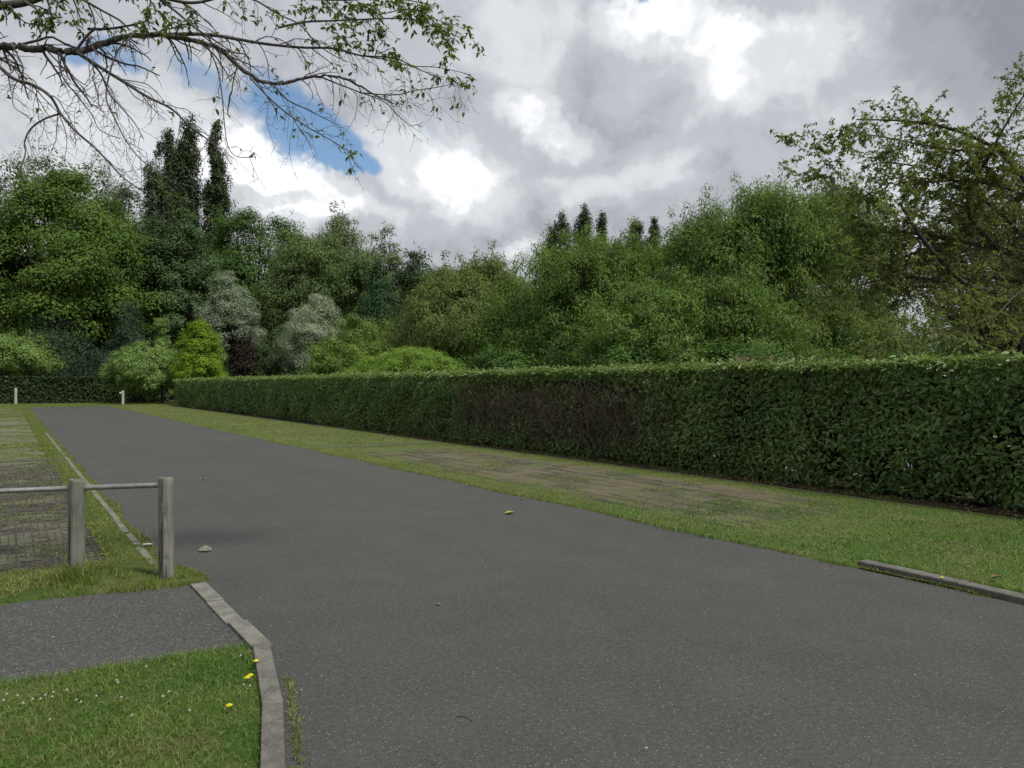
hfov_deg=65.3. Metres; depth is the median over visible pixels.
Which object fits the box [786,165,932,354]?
twisted willow
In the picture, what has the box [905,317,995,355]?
distant tree
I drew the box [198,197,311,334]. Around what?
round tree
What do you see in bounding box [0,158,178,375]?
maple tree
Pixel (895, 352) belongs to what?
dark shrub
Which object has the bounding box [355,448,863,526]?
paver grid
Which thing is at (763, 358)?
dark shrub
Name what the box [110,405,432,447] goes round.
bay grass
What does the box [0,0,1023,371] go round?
sky
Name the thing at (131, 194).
ash tree
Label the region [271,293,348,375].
silver tree
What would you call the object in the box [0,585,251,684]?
path
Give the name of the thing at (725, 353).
dark shrub
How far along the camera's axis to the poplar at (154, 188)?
96.97 m
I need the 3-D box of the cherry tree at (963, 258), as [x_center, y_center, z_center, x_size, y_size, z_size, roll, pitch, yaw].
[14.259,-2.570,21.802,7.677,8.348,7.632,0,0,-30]
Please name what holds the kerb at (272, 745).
on the road
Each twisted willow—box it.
[375,262,512,372]
[420,238,534,360]
[450,255,585,368]
[494,216,672,367]
[538,264,741,393]
[611,229,801,315]
[628,158,896,362]
[649,250,831,362]
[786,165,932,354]
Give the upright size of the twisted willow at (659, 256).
10.399 m
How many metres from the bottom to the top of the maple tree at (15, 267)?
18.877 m
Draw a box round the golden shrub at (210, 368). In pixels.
[170,352,229,394]
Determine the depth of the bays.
10.74 m
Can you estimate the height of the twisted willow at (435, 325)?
9.062 m
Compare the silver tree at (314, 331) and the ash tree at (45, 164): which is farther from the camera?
the ash tree at (45, 164)
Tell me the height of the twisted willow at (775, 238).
10.412 m
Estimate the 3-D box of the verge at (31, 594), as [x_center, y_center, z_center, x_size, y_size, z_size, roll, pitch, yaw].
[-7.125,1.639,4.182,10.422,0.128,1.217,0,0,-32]
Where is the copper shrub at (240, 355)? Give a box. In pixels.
[222,326,263,376]
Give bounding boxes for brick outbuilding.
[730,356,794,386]
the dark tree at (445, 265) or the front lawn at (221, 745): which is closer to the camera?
the front lawn at (221, 745)
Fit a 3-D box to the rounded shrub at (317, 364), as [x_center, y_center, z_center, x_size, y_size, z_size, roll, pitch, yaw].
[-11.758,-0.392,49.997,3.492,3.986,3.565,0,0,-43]
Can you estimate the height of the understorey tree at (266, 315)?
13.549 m
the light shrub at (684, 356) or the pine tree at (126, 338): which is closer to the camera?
the light shrub at (684, 356)
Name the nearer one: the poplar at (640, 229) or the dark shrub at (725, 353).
the dark shrub at (725, 353)
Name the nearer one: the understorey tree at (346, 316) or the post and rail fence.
the post and rail fence
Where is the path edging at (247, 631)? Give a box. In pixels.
[190,582,272,653]
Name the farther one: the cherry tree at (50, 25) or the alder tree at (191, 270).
the alder tree at (191, 270)
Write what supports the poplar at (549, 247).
on the ground at (173, 401)
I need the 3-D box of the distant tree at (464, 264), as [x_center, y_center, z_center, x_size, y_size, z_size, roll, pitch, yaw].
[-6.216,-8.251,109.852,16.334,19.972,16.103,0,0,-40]
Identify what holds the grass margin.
on the ground at (173, 401)
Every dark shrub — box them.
[442,338,539,384]
[509,322,592,403]
[577,323,667,417]
[690,324,777,423]
[732,337,845,447]
[774,338,879,447]
[806,317,882,360]
[842,325,978,427]
[911,324,1011,411]
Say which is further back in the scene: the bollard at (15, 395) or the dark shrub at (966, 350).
the bollard at (15, 395)
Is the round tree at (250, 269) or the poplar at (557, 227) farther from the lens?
the poplar at (557, 227)
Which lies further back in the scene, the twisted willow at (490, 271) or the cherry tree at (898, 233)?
the twisted willow at (490, 271)
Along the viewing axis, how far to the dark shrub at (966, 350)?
29.98 m
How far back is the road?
5.25 m
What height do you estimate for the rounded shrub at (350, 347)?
6.636 m
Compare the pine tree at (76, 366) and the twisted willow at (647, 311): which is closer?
the twisted willow at (647, 311)
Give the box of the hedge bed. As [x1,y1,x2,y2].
[170,405,1023,518]
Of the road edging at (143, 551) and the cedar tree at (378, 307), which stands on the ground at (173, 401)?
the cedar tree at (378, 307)
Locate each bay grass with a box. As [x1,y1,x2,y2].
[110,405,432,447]
[308,442,752,504]
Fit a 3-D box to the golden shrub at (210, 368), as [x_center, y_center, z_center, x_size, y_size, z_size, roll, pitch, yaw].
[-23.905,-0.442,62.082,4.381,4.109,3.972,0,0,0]
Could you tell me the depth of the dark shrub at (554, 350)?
27.77 m
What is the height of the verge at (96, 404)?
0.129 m
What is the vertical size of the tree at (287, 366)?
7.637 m
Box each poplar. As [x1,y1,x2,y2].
[137,124,184,289]
[162,110,203,302]
[198,119,234,254]
[536,230,555,287]
[541,208,573,260]
[569,202,594,316]
[593,210,610,252]
[627,217,646,260]
[643,216,661,252]
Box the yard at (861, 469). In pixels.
[593,434,1010,475]
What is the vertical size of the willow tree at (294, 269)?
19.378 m
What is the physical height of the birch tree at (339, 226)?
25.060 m
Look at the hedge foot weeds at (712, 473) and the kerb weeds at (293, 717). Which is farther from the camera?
the hedge foot weeds at (712, 473)
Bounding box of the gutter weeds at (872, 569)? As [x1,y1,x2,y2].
[841,561,990,597]
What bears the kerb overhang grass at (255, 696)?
on the front lawn at (221, 745)
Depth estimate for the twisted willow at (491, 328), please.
39.01 m
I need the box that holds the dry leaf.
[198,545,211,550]
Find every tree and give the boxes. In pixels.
[0,0,485,227]
[0,135,146,310]
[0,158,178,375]
[0,247,39,358]
[0,328,67,378]
[4,268,100,378]
[87,297,191,390]
[89,299,154,376]
[96,341,181,402]
[97,178,143,305]
[118,187,227,398]
[150,317,177,402]
[168,316,228,384]
[169,298,226,393]
[180,244,283,367]
[187,269,269,376]
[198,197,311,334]
[232,283,297,371]
[234,316,329,375]
[245,222,369,369]
[268,321,304,375]
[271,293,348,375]
[303,199,406,316]
[323,301,359,336]
[326,244,403,335]
[345,305,411,371]
[347,257,409,348]
[362,221,422,305]
[386,241,436,325]
[422,250,456,284]
[453,253,490,274]
[769,51,1023,381]
[821,301,921,347]
[881,157,1023,372]
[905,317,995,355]
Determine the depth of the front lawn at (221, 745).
3.78 m
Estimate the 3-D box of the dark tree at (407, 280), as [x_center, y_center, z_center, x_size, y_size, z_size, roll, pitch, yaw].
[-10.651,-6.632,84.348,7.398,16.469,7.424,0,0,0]
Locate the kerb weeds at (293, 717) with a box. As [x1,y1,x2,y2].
[281,676,311,767]
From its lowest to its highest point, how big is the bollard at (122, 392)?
1.209 m
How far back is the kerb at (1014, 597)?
6.32 m
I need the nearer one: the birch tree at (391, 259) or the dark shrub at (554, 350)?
the dark shrub at (554, 350)
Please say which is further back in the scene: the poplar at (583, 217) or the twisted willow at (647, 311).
the poplar at (583, 217)
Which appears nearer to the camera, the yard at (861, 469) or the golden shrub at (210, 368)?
the yard at (861, 469)
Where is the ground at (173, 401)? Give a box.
[33,389,996,678]
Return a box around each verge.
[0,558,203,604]
[2,402,176,407]
[112,405,1023,599]
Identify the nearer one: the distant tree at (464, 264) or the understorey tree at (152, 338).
the understorey tree at (152, 338)
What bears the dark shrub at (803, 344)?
on the yard at (861, 469)
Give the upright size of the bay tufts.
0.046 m
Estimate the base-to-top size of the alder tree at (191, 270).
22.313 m
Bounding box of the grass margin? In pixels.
[27,409,157,561]
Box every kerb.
[252,642,284,767]
[857,559,1023,604]
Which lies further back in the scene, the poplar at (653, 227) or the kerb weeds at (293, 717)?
the poplar at (653, 227)
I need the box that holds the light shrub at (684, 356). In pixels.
[664,334,711,408]
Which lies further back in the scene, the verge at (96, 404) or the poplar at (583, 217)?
the poplar at (583, 217)
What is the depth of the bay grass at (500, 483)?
14.48 m
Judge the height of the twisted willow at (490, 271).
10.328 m
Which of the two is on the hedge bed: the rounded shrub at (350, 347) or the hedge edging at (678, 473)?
the hedge edging at (678, 473)
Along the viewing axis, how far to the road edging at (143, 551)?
9.74 m
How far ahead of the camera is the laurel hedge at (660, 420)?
13.85 m
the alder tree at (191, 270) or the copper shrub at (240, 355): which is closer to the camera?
the copper shrub at (240, 355)
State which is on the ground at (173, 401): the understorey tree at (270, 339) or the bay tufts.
the understorey tree at (270, 339)
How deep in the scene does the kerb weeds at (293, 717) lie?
3.81 m
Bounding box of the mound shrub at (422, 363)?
[340,345,469,406]
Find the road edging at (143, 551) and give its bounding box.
[45,433,155,564]
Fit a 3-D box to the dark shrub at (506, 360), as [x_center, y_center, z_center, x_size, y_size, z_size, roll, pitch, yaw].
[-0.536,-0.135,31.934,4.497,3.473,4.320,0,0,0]
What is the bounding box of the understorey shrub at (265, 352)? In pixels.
[239,341,288,375]
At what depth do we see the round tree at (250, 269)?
88.99 m
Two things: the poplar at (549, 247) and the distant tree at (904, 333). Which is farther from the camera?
the poplar at (549, 247)
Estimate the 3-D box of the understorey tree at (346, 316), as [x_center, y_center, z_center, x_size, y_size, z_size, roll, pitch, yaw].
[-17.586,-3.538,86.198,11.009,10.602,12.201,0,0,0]
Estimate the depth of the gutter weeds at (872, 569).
6.36 m
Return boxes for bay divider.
[0,458,62,462]
[311,442,441,448]
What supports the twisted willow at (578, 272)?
on the ground at (173, 401)
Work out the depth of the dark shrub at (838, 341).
29.64 m
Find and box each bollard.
[14,388,16,403]
[119,391,123,404]
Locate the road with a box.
[29,406,1023,767]
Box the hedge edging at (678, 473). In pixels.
[175,406,1023,519]
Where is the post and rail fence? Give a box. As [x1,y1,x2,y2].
[0,477,173,578]
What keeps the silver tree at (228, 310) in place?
on the ground at (173, 401)
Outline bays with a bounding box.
[0,407,102,572]
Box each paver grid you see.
[0,462,107,573]
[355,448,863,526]
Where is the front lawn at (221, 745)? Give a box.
[0,647,261,767]
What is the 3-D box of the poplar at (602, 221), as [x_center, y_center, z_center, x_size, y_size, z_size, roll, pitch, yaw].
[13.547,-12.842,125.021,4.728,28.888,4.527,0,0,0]
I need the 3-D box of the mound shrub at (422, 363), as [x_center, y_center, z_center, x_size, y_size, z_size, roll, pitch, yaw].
[-4.557,-0.141,35.982,7.931,3.486,5.387,0,0,0]
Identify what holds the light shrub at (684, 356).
on the yard at (861, 469)
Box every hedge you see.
[0,375,169,403]
[173,347,1023,510]
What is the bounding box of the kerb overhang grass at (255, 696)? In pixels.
[241,647,288,767]
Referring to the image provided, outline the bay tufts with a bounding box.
[0,407,107,568]
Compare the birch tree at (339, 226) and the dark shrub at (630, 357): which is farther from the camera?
the birch tree at (339, 226)
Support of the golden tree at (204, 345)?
on the ground at (173, 401)
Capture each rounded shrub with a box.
[295,307,401,375]
[297,347,341,374]
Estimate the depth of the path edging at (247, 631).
5.47 m
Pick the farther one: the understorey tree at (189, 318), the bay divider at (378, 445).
the understorey tree at (189, 318)
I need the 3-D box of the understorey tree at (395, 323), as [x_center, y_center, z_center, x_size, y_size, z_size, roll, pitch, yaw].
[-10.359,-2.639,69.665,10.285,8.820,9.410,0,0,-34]
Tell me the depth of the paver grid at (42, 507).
9.33 m
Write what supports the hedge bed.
on the ground at (173, 401)
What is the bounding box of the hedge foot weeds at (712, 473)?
[320,424,1022,518]
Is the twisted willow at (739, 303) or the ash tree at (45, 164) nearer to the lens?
the twisted willow at (739, 303)
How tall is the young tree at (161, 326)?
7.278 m
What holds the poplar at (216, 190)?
on the ground at (173, 401)
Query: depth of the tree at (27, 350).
69.13 m
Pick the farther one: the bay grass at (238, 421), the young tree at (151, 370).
the young tree at (151, 370)
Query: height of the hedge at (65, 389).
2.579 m
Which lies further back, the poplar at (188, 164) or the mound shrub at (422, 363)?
the poplar at (188, 164)
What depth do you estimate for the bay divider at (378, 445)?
20.57 m

